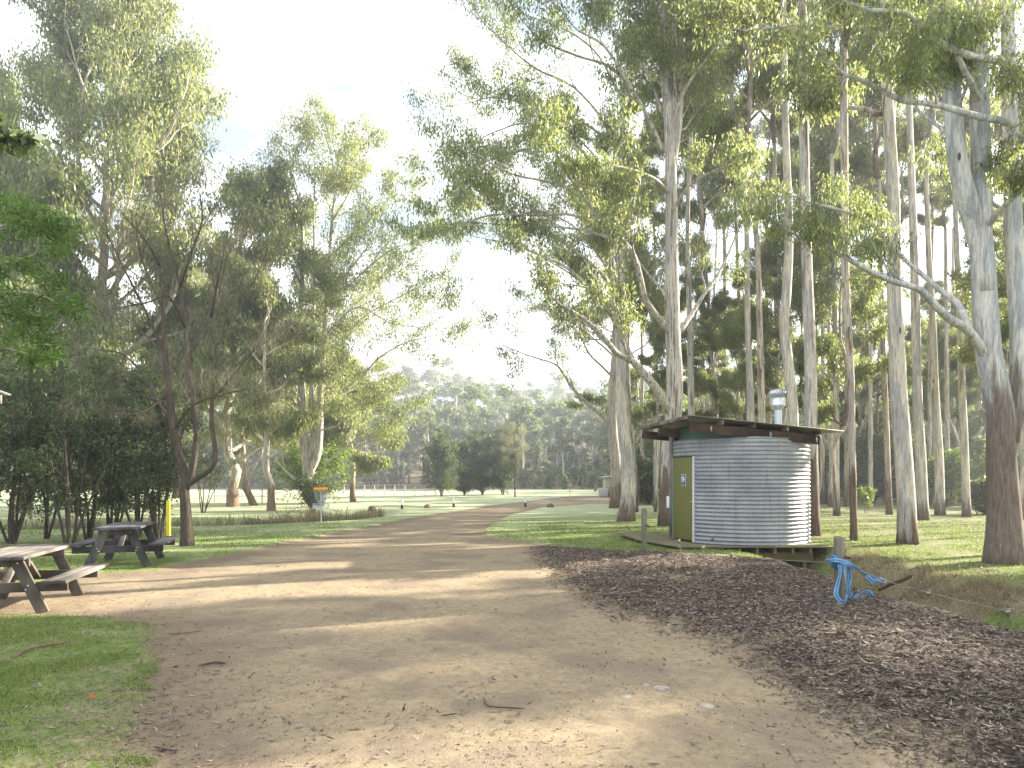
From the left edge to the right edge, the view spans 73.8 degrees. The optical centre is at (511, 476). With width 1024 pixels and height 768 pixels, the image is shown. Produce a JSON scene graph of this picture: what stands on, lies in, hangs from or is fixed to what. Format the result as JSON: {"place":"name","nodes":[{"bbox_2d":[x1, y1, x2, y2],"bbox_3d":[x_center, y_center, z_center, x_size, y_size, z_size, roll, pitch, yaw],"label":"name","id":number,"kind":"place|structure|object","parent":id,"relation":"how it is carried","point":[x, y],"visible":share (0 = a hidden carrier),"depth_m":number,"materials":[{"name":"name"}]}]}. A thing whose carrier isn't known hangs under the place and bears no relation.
{"place":"outdoors","nodes":[
{"label":"outdoors","id":0,"kind":"place"},
{"bbox_2d":[0,517,575,534],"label":"grass","id":1,"kind":"structure","parent":0,"point":[264,527],"depth_m":22.13,"materials":[{"name":"green plant"}]},
{"bbox_2d":[0,495,1000,767],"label":"gravel road","id":2,"kind":"structure","parent":0,"point":[638,729],"depth_m":6.17,"materials":[{"name":"beige gravel"}]},
{"bbox_2d":[0,543,108,612],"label":"picnic table","id":3,"kind":"object","parent":2,"relation":"on","point":[16,560],"visible":0.98,"depth_m":8.91,"materials":[{"name":"grey wood"}]},
{"bbox_2d":[0,613,163,767],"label":"grass","id":4,"kind":"structure","parent":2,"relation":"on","point":[4,634],"depth_m":5.92,"materials":[{"name":"green plant"}]},
{"bbox_2d":[0,613,186,767],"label":"fallen leaves","id":5,"kind":"object","parent":2,"relation":"on","point":[113,729],"visible":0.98,"depth_m":4.89,"materials":[{"name":"brown plant"}]},
{"bbox_2d":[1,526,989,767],"bbox_3d":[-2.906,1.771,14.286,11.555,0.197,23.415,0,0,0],"label":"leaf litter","id":6,"kind":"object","parent":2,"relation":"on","point":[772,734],"visible":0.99,"depth_m":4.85,"materials":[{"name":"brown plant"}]},
{"bbox_2d":[0,396,1023,767],"bbox_3d":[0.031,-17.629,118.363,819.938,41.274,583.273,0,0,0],"label":"lawn","id":7,"kind":"structure","parent":0,"point":[416,502],"depth_m":15.96,"materials":[{"name":"green plant"}]},
{"bbox_2d":[0,112,61,362],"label":"broadleaf tree","id":8,"kind":"object","parent":7,"relation":"on","point":[21,142],"visible":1,"depth_m":5.00,"materials":[{"name":"green plant"}]},
{"bbox_2d":[0,340,75,499],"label":"tall shrub","id":9,"kind":"object","parent":7,"relation":"on","point":[8,370],"visible":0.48,"depth_m":16.68,"materials":[{"name":"green plant"}]},
{"bbox_2d":[0,377,92,538],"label":"tall shrub","id":10,"kind":"object","parent":7,"relation":"on","point":[47,534],"visible":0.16,"depth_m":18.27,"materials":[{"name":"green plant"}]},
{"bbox_2d":[0,185,100,376],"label":"wattle tree","id":11,"kind":"object","parent":7,"relation":"on","point":[17,216],"visible":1,"depth_m":6.83,"materials":[{"name":"green plant"}]},
{"bbox_2d":[0,361,107,543],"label":"tall shrub","id":12,"kind":"object","parent":7,"relation":"on","point":[15,524],"visible":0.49,"depth_m":17.16,"materials":[{"name":"green plant"}]},
{"bbox_2d":[0,145,128,513],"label":"gum tree","id":13,"kind":"object","parent":7,"relation":"on","point":[50,181],"visible":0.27,"depth_m":40.06,"materials":[{"name":"green plant"}]},
{"bbox_2d":[1,333,162,543],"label":"tall shrub","id":14,"kind":"object","parent":7,"relation":"on","point":[45,382],"visible":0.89,"depth_m":16.77,"materials":[{"name":"green plant"}]},
{"bbox_2d":[34,376,130,539],"bbox_3d":[-11.490,-0.560,18.249,2.521,4.583,2.018,0,0,-38],"label":"tall shrub","id":15,"kind":"object","parent":7,"relation":"on","point":[90,522],"visible":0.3,"depth_m":18.33,"materials":[{"name":"green plant"}]},
{"bbox_2d":[54,343,187,538],"bbox_3d":[-10.619,-1.025,18.899,3.500,5.538,3.012,0,0,0],"label":"tall shrub","id":16,"kind":"object","parent":7,"relation":"on","point":[109,520],"visible":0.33,"depth_m":18.76,"materials":[{"name":"green plant"}]},
{"bbox_2d":[0,0,244,509],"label":"gum tree","id":17,"kind":"object","parent":7,"relation":"on","point":[147,118],"visible":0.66,"depth_m":44.77,"materials":[{"name":"green plant"}]},
{"bbox_2d":[69,521,180,566],"bbox_3d":[-7.556,1.339,13.378,1.654,0.779,1.816,0,0,-17],"label":"picnic table","id":18,"kind":"object","parent":7,"relation":"on","point":[118,543],"visible":0.96,"depth_m":12.83,"materials":[{"name":"grey wood"}]},
{"bbox_2d":[65,364,191,537],"bbox_3d":[-10.525,-0.745,18.966,2.699,4.983,3.732,0,0,0],"label":"tall shrub","id":19,"kind":"object","parent":7,"relation":"on","point":[137,519],"visible":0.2,"depth_m":18.48,"materials":[{"name":"green plant"}]},
{"bbox_2d":[104,373,217,538],"bbox_3d":[-9.329,-0.561,18.281,2.670,4.582,2.065,0,0,-43],"label":"tall shrub","id":20,"kind":"object","parent":7,"relation":"on","point":[152,501],"visible":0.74,"depth_m":18.03,"materials":[{"name":"green plant"}]},
{"bbox_2d":[130,261,238,497],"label":"gum tree","id":21,"kind":"object","parent":7,"relation":"on","point":[207,439],"visible":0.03,"depth_m":72.64,"materials":[{"name":"green plant"}]},
{"bbox_2d":[51,153,320,546],"bbox_3d":[-8.428,-2.991,16.624,8.530,9.654,4.743,0,0,28],"label":"she oak tree","id":22,"kind":"object","parent":7,"relation":"on","point":[188,479],"visible":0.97,"depth_m":16.64,"materials":[{"name":"green plant"}]},
{"bbox_2d":[2,501,385,529],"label":"rushes","id":23,"kind":"object","parent":7,"relation":"on","point":[311,516],"visible":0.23,"depth_m":30.09,"materials":[{"name":"green plant"}]},
{"bbox_2d":[114,154,315,506],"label":"gum tree","id":24,"kind":"object","parent":7,"relation":"on","point":[256,213],"visible":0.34,"depth_m":48.98,"materials":[{"name":"green plant"}]},
{"bbox_2d":[185,434,244,512],"bbox_3d":[-17.114,-0.341,39.183,3.530,4.906,2.688,0,0,-28],"label":"tall shrub","id":25,"kind":"object","parent":7,"relation":"on","point":[214,473],"visible":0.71,"depth_m":39.07,"materials":[{"name":"green plant"}]},
{"bbox_2d":[195,237,309,505],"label":"leaning tree","id":26,"kind":"object","parent":7,"relation":"on","point":[245,487],"visible":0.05,"depth_m":53.88,"materials":[{"name":"beige plant"}]},
{"bbox_2d":[186,246,340,510],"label":"gum tree","id":27,"kind":"object","parent":7,"relation":"on","point":[290,369],"visible":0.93,"depth_m":43.33,"materials":[{"name":"green plant"}]},
{"bbox_2d":[0,439,610,489],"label":"undergrowth","id":28,"kind":"object","parent":7,"relation":"on","point":[551,473],"visible":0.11,"depth_m":129.45,"materials":[{"name":"green plant"}]},
{"bbox_2d":[257,437,355,503],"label":"bright bush","id":29,"kind":"object","parent":7,"relation":"on","point":[294,466],"visible":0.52,"depth_m":56.02,"materials":[{"name":"green plant"}]},
{"bbox_2d":[286,469,340,512],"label":"dark bush","id":30,"kind":"object","parent":7,"relation":"on","point":[307,487],"visible":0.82,"depth_m":42.49,"materials":[{"name":"green plant"}]},
{"bbox_2d":[194,86,503,506],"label":"gum tree","id":31,"kind":"object","parent":7,"relation":"on","point":[328,293],"visible":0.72,"depth_m":50.39,"materials":[{"name":"green plant"}]},
{"bbox_2d":[307,350,410,501],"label":"gum tree","id":32,"kind":"object","parent":7,"relation":"on","point":[369,463],"visible":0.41,"depth_m":60.62,"materials":[{"name":"green plant"}]},
{"bbox_2d":[417,425,469,496],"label":"island bush","id":33,"kind":"object","parent":7,"relation":"on","point":[440,449],"visible":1,"depth_m":76.78,"materials":[{"name":"green plant"}]},
{"bbox_2d":[451,440,487,495],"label":"island bush","id":34,"kind":"object","parent":7,"relation":"on","point":[465,481],"visible":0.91,"depth_m":81.20,"materials":[{"name":"green plant"}]},
{"bbox_2d":[465,429,503,494],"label":"island bush","id":35,"kind":"object","parent":7,"relation":"on","point":[485,481],"visible":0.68,"depth_m":83.12,"materials":[{"name":"green plant"}]},
{"bbox_2d":[0,347,981,487],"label":"wood","id":36,"kind":"object","parent":7,"relation":"on","point":[460,419],"visible":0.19,"depth_m":144.54,"materials":[{"name":"green plant"}]},
{"bbox_2d":[480,426,524,494],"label":"island bush","id":37,"kind":"object","parent":7,"relation":"on","point":[505,479],"visible":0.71,"depth_m":83.16,"materials":[{"name":"green plant"}]},
{"bbox_2d":[364,57,664,521],"bbox_3d":[-0.594,-7.819,27.780,13.616,19.729,8.743,0,0,-39],"label":"gum tree","id":38,"kind":"object","parent":7,"relation":"on","point":[478,153],"visible":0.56,"depth_m":26.66,"materials":[{"name":"green plant"}]},
{"bbox_2d":[498,422,530,496],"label":"she oak sapling","id":39,"kind":"object","parent":7,"relation":"on","point":[512,428],"visible":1,"depth_m":77.81,"materials":[{"name":"green plant"}]},
{"bbox_2d":[395,0,686,511],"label":"gum tree","id":40,"kind":"object","parent":7,"relation":"on","point":[466,66],"visible":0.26,"depth_m":38.87,"materials":[{"name":"green plant"}]},
{"bbox_2d":[430,71,664,507],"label":"gum tree","id":41,"kind":"object","parent":7,"relation":"on","point":[610,421],"visible":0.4,"depth_m":48.80,"materials":[{"name":"green plant"}]},
{"bbox_2d":[478,0,781,526],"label":"gum tree","id":42,"kind":"object","parent":7,"relation":"on","point":[675,85],"visible":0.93,"depth_m":23.15,"materials":[{"name":"green plant"}]},
{"bbox_2d":[636,449,660,504],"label":"dark hedge","id":43,"kind":"object","parent":7,"relation":"on","point":[647,466],"visible":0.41,"depth_m":54.74,"materials":[{"name":"green plant"}]},
{"bbox_2d":[635,112,664,506],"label":"gum tree","id":44,"kind":"object","parent":7,"relation":"on","point":[646,158],"visible":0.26,"depth_m":49.89,"materials":[{"name":"green plant"}]},
{"bbox_2d":[626,251,680,511],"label":"gum tree","id":45,"kind":"object","parent":7,"relation":"on","point":[644,359],"visible":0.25,"depth_m":41.14,"materials":[{"name":"green plant"}]},
{"bbox_2d":[636,100,695,225],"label":"gum tree","id":46,"kind":"object","parent":7,"relation":"on","point":[659,187],"visible":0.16,"depth_m":41.89,"materials":[{"name":"green plant"}]},
{"bbox_2d":[647,285,708,415],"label":"gum tree","id":47,"kind":"object","parent":7,"relation":"on","point":[658,348],"visible":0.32,"depth_m":40.09,"materials":[{"name":"green plant"}]},
{"bbox_2d":[642,0,728,414],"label":"gum tree","id":48,"kind":"object","parent":7,"relation":"on","point":[690,378],"visible":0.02,"depth_m":32.89,"materials":[{"name":"beige plant"}]},
{"bbox_2d":[653,230,724,395],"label":"gum tree","id":49,"kind":"object","parent":7,"relation":"on","point":[697,284],"visible":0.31,"depth_m":37.71,"materials":[{"name":"green plant"}]},
{"bbox_2d":[643,35,756,417],"bbox_3d":[10.102,-12.821,37.764,6.377,29.888,4.356,0,0,27],"label":"gum tree","id":50,"kind":"object","parent":7,"relation":"on","point":[695,208],"visible":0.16,"depth_m":37.85,"materials":[{"name":"green plant"}]},
{"bbox_2d":[682,289,731,418],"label":"gum tree","id":51,"kind":"object","parent":7,"relation":"on","point":[721,364],"visible":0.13,"depth_m":39.68,"materials":[{"name":"green plant"}]},
{"bbox_2d":[683,295,737,416],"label":"gum tree","id":52,"kind":"object","parent":7,"relation":"on","point":[720,305],"visible":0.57,"depth_m":37.47,"materials":[{"name":"green plant"}]},
{"bbox_2d":[696,98,763,418],"bbox_3d":[12.542,-10.122,40.073,3.743,24.463,3.548,0,0,0],"label":"gum tree","id":53,"kind":"object","parent":7,"relation":"on","point":[757,128],"visible":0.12,"depth_m":39.88,"materials":[{"name":"green plant"}]},
{"bbox_2d":[617,389,843,568],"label":"toilet block","id":54,"kind":"structure","parent":7,"relation":"on","point":[737,485],"depth_m":16.09,"materials":[{"name":"metal"}]},
{"bbox_2d":[673,457,691,539],"bbox_3d":[4.250,0.547,16.998,0.090,2.041,0.847,0,0,-20],"label":"door","id":55,"kind":"structure","parent":54,"relation":"in","point":[682,466],"depth_m":17.01,"materials":[{"name":"yellow paint"}]},
{"bbox_2d":[649,0,819,421],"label":"gum tree","id":56,"kind":"object","parent":7,"relation":"on","point":[749,369],"visible":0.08,"depth_m":30.90,"materials":[{"name":"green plant"}]},
{"bbox_2d":[707,267,773,420],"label":"gum tree","id":57,"kind":"object","parent":7,"relation":"on","point":[724,293],"visible":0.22,"depth_m":37.57,"materials":[{"name":"green plant"}]},
{"bbox_2d":[682,81,798,390],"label":"gum tree","id":58,"kind":"object","parent":7,"relation":"on","point":[705,198],"visible":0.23,"depth_m":43.13,"materials":[{"name":"green plant"}]},
{"bbox_2d":[711,307,772,419],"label":"gum tree","id":59,"kind":"object","parent":7,"relation":"on","point":[731,380],"visible":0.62,"depth_m":34.44,"materials":[{"name":"green plant"}]},
{"bbox_2d":[667,0,827,422],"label":"gum tree","id":60,"kind":"object","parent":7,"relation":"on","point":[761,83],"visible":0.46,"depth_m":28.97,"materials":[{"name":"green plant"}]},
{"bbox_2d":[749,95,791,422],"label":"gum tree","id":61,"kind":"object","parent":7,"relation":"on","point":[767,135],"visible":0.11,"depth_m":44.88,"materials":[{"name":"green plant"}]},
{"bbox_2d":[727,18,814,373],"bbox_3d":[13.849,-14.808,36.555,6.377,33.656,4.356,0,0,-38],"label":"gum tree","id":62,"kind":"object","parent":7,"relation":"on","point":[773,120],"visible":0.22,"depth_m":35.95,"materials":[{"name":"green plant"}]},
{"bbox_2d":[524,545,1023,767],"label":"mulch bed","id":63,"kind":"object","parent":7,"relation":"on","point":[1005,749],"visible":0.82,"depth_m":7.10,"materials":[{"name":"brown wood"}]},
{"bbox_2d":[833,536,850,600],"bbox_3d":[4.173,1.246,8.654,0.179,0.964,0.135,0,0,0],"label":"wooden post","id":64,"kind":"object","parent":63,"relation":"on","point":[839,546],"visible":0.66,"depth_m":8.60,"materials":[{"name":"wood"}]},
{"bbox_2d":[825,554,886,603],"bbox_3d":[4.314,1.282,8.554,0.791,0.595,0.361,0,0,0],"label":"lashing strap","id":65,"kind":"object","parent":64,"relation":"attached to","point":[849,565],"visible":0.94,"depth_m":8.47,"materials":[{"name":"blue fabric"}]},
{"bbox_2d":[722,226,830,424],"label":"gum tree","id":66,"kind":"object","parent":7,"relation":"on","point":[738,329],"visible":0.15,"depth_m":34.15,"materials":[{"name":"green plant"}]},
{"bbox_2d":[763,0,798,425],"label":"gum tree","id":67,"kind":"object","parent":7,"relation":"on","point":[788,369],"visible":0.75,"depth_m":23.88,"materials":[{"name":"beige plant"}]},
{"bbox_2d":[732,226,841,423],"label":"gum tree","id":68,"kind":"object","parent":7,"relation":"on","point":[772,355],"visible":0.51,"depth_m":31.60,"materials":[{"name":"green plant"}]},
{"bbox_2d":[752,189,841,495],"bbox_3d":[14.058,-5.709,31.555,4.713,15.332,4.464,0,0,-12],"label":"gum tree","id":69,"kind":"object","parent":7,"relation":"on","point":[796,280],"visible":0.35,"depth_m":30.86,"materials":[{"name":"green plant"}]},
{"bbox_2d":[660,0,939,544],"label":"gum tree","id":70,"kind":"object","parent":7,"relation":"on","point":[907,532],"visible":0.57,"depth_m":17.84,"materials":[{"name":"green plant"}]},
{"bbox_2d":[753,247,863,412],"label":"gum tree","id":71,"kind":"object","parent":7,"relation":"on","point":[822,385],"visible":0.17,"depth_m":33.45,"materials":[{"name":"green plant"}]},
{"bbox_2d":[798,0,821,535],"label":"gum tree","id":72,"kind":"object","parent":7,"relation":"on","point":[810,372],"visible":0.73,"depth_m":19.55,"materials":[{"name":"beige plant"}]},
{"bbox_2d":[600,262,1020,501],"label":"back wood","id":73,"kind":"object","parent":7,"relation":"on","point":[636,399],"visible":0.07,"depth_m":60.83,"materials":[{"name":"green plant"}]},
{"bbox_2d":[745,0,877,515],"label":"gum tree","id":74,"kind":"object","parent":7,"relation":"on","point":[824,152],"visible":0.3,"depth_m":31.52,"materials":[{"name":"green plant"}]},
{"bbox_2d":[635,429,1020,504],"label":"undergrowth","id":75,"kind":"object","parent":7,"relation":"on","point":[881,494],"visible":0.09,"depth_m":53.56,"materials":[{"name":"green plant"}]},
{"bbox_2d":[777,91,883,506],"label":"gum tree","id":76,"kind":"object","parent":7,"relation":"on","point":[795,143],"visible":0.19,"depth_m":42.76,"materials":[{"name":"green plant"}]},
{"bbox_2d":[777,117,885,503],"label":"gum tree","id":77,"kind":"object","parent":7,"relation":"on","point":[822,496],"visible":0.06,"depth_m":47.79,"materials":[{"name":"brown plant"}]},
{"bbox_2d":[791,39,886,506],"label":"gum tree","id":78,"kind":"object","parent":7,"relation":"on","point":[868,179],"visible":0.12,"depth_m":42.76,"materials":[{"name":"green plant"}]},
{"bbox_2d":[816,0,868,540],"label":"gum tree","id":79,"kind":"object","parent":7,"relation":"on","point":[849,339],"visible":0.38,"depth_m":17.97,"materials":[{"name":"beige plant"}]},
{"bbox_2d":[818,435,874,500],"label":"understorey bush","id":80,"kind":"object","parent":7,"relation":"on","point":[841,449],"visible":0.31,"depth_m":47.05,"materials":[{"name":"green plant"}]},
{"bbox_2d":[790,171,911,515],"bbox_3d":[15.399,-5.900,31.702,5.191,15.676,5.480,0,0,19],"label":"gum tree","id":81,"kind":"object","parent":7,"relation":"on","point":[825,412],"visible":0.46,"depth_m":30.65,"materials":[{"name":"green plant"}]},
{"bbox_2d":[797,0,918,514],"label":"gum tree","id":82,"kind":"object","parent":7,"relation":"on","point":[858,160],"visible":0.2,"depth_m":32.72,"materials":[{"name":"beige plant"}]},
{"bbox_2d":[831,314,888,439],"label":"gum tree","id":83,"kind":"object","parent":7,"relation":"on","point":[861,394],"visible":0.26,"depth_m":53.90,"materials":[{"name":"green plant"}]},
{"bbox_2d":[837,271,887,499],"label":"gum tree","id":84,"kind":"object","parent":7,"relation":"on","point":[865,354],"visible":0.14,"depth_m":53.70,"materials":[{"name":"green plant"}]},
{"bbox_2d":[716,542,1023,616],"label":"dry grass","id":85,"kind":"structure","parent":7,"relation":"on","point":[998,583],"depth_m":11.12,"materials":[{"name":"plant"}]},
{"bbox_2d":[835,94,906,506],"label":"gum tree","id":86,"kind":"object","parent":7,"relation":"on","point":[900,154],"visible":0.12,"depth_m":43.89,"materials":[{"name":"green plant"}]},
{"bbox_2d":[732,0,1023,565],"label":"gum tree","id":87,"kind":"object","parent":7,"relation":"on","point":[955,40],"visible":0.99,"depth_m":13.18,"materials":[{"name":"grey plant"}]},
{"bbox_2d":[843,424,914,503],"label":"understorey bush","id":88,"kind":"object","parent":7,"relation":"on","point":[878,453],"visible":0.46,"depth_m":46.79,"materials":[{"name":"green plant"}]},
{"bbox_2d":[867,93,935,224],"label":"gum tree","id":89,"kind":"object","parent":7,"relation":"on","point":[904,212],"visible":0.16,"depth_m":45.83,"materials":[{"name":"green plant"}]},
{"bbox_2d":[853,2,965,514],"bbox_3d":[20.279,-14.106,32.574,6.809,32.123,6.450,0,0,-28],"label":"gum tree","id":90,"kind":"object","parent":7,"relation":"on","point":[920,129],"visible":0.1,"depth_m":32.05,"materials":[{"name":"beige plant"}]},
{"bbox_2d":[906,88,929,520],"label":"gum tree","id":91,"kind":"object","parent":7,"relation":"on","point":[922,506],"visible":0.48,"depth_m":27.48,"materials":[{"name":"grey plant"}]},
{"bbox_2d":[899,115,944,504],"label":"gum tree","id":92,"kind":"object","parent":7,"relation":"on","point":[921,216],"visible":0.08,"depth_m":46.91,"materials":[{"name":"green plant"}]},
{"bbox_2d":[904,277,955,501],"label":"gum tree","id":93,"kind":"object","parent":7,"relation":"on","point":[924,305],"visible":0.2,"depth_m":50.35,"materials":[{"name":"green plant"}]},
{"bbox_2d":[917,99,965,502],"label":"gum tree","id":94,"kind":"object","parent":7,"relation":"on","point":[943,220],"visible":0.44,"depth_m":43.92,"materials":[{"name":"beige plant"}]},
{"bbox_2d":[914,443,985,506],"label":"green bush","id":95,"kind":"object","parent":7,"relation":"on","point":[952,469],"visible":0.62,"depth_m":42.83,"materials":[{"name":"green plant"}]},
{"bbox_2d":[921,321,982,503],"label":"gum tree","id":96,"kind":"object","parent":7,"relation":"on","point":[940,339],"visible":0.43,"depth_m":47.92,"materials":[{"name":"green plant"}]},
{"bbox_2d":[943,291,978,502],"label":"gum tree","id":97,"kind":"object","parent":7,"relation":"on","point":[972,377],"visible":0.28,"depth_m":49.44,"materials":[{"name":"green plant"}]},
{"bbox_2d":[903,0,1023,516],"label":"gum tree","id":98,"kind":"object","parent":7,"relation":"on","point":[966,511],"visible":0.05,"depth_m":30.27,"materials":[{"name":"grey plant"}]},
{"bbox_2d":[929,77,1023,226],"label":"gum tree","id":99,"kind":"object","parent":7,"relation":"on","point":[997,127],"visible":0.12,"depth_m":37.20,"materials":[{"name":"green plant"}]},
{"bbox_2d":[949,349,1008,479],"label":"gum tree","id":100,"kind":"object","parent":7,"relation":"on","point":[971,396],"visible":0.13,"depth_m":47.54,"materials":[{"name":"green plant"}]},
{"bbox_2d":[942,198,1023,373],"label":"gum tree","id":101,"kind":"object","parent":7,"relation":"on","point":[1004,322],"visible":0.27,"depth_m":25.15,"materials":[{"name":"green plant"}]},
{"bbox_2d":[956,150,1023,519],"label":"gum tree","id":102,"kind":"object","parent":7,"relation":"on","point":[997,229],"visible":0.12,"depth_m":27.89,"materials":[{"name":"green plant"}]},
{"bbox_2d":[960,473,1019,514],"bbox_3d":[22.928,0.940,32.727,2.348,2.258,2.079,0,0,0],"label":"bush","id":103,"kind":"object","parent":7,"relation":"on","point":[978,491],"visible":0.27,"depth_m":32.56,"materials":[{"name":"green plant"}]},
{"bbox_2d":[0,0,1023,418],"label":"sky","id":104,"kind":"structure","parent":0,"point":[357,52],"materials":[{"name":"white"}]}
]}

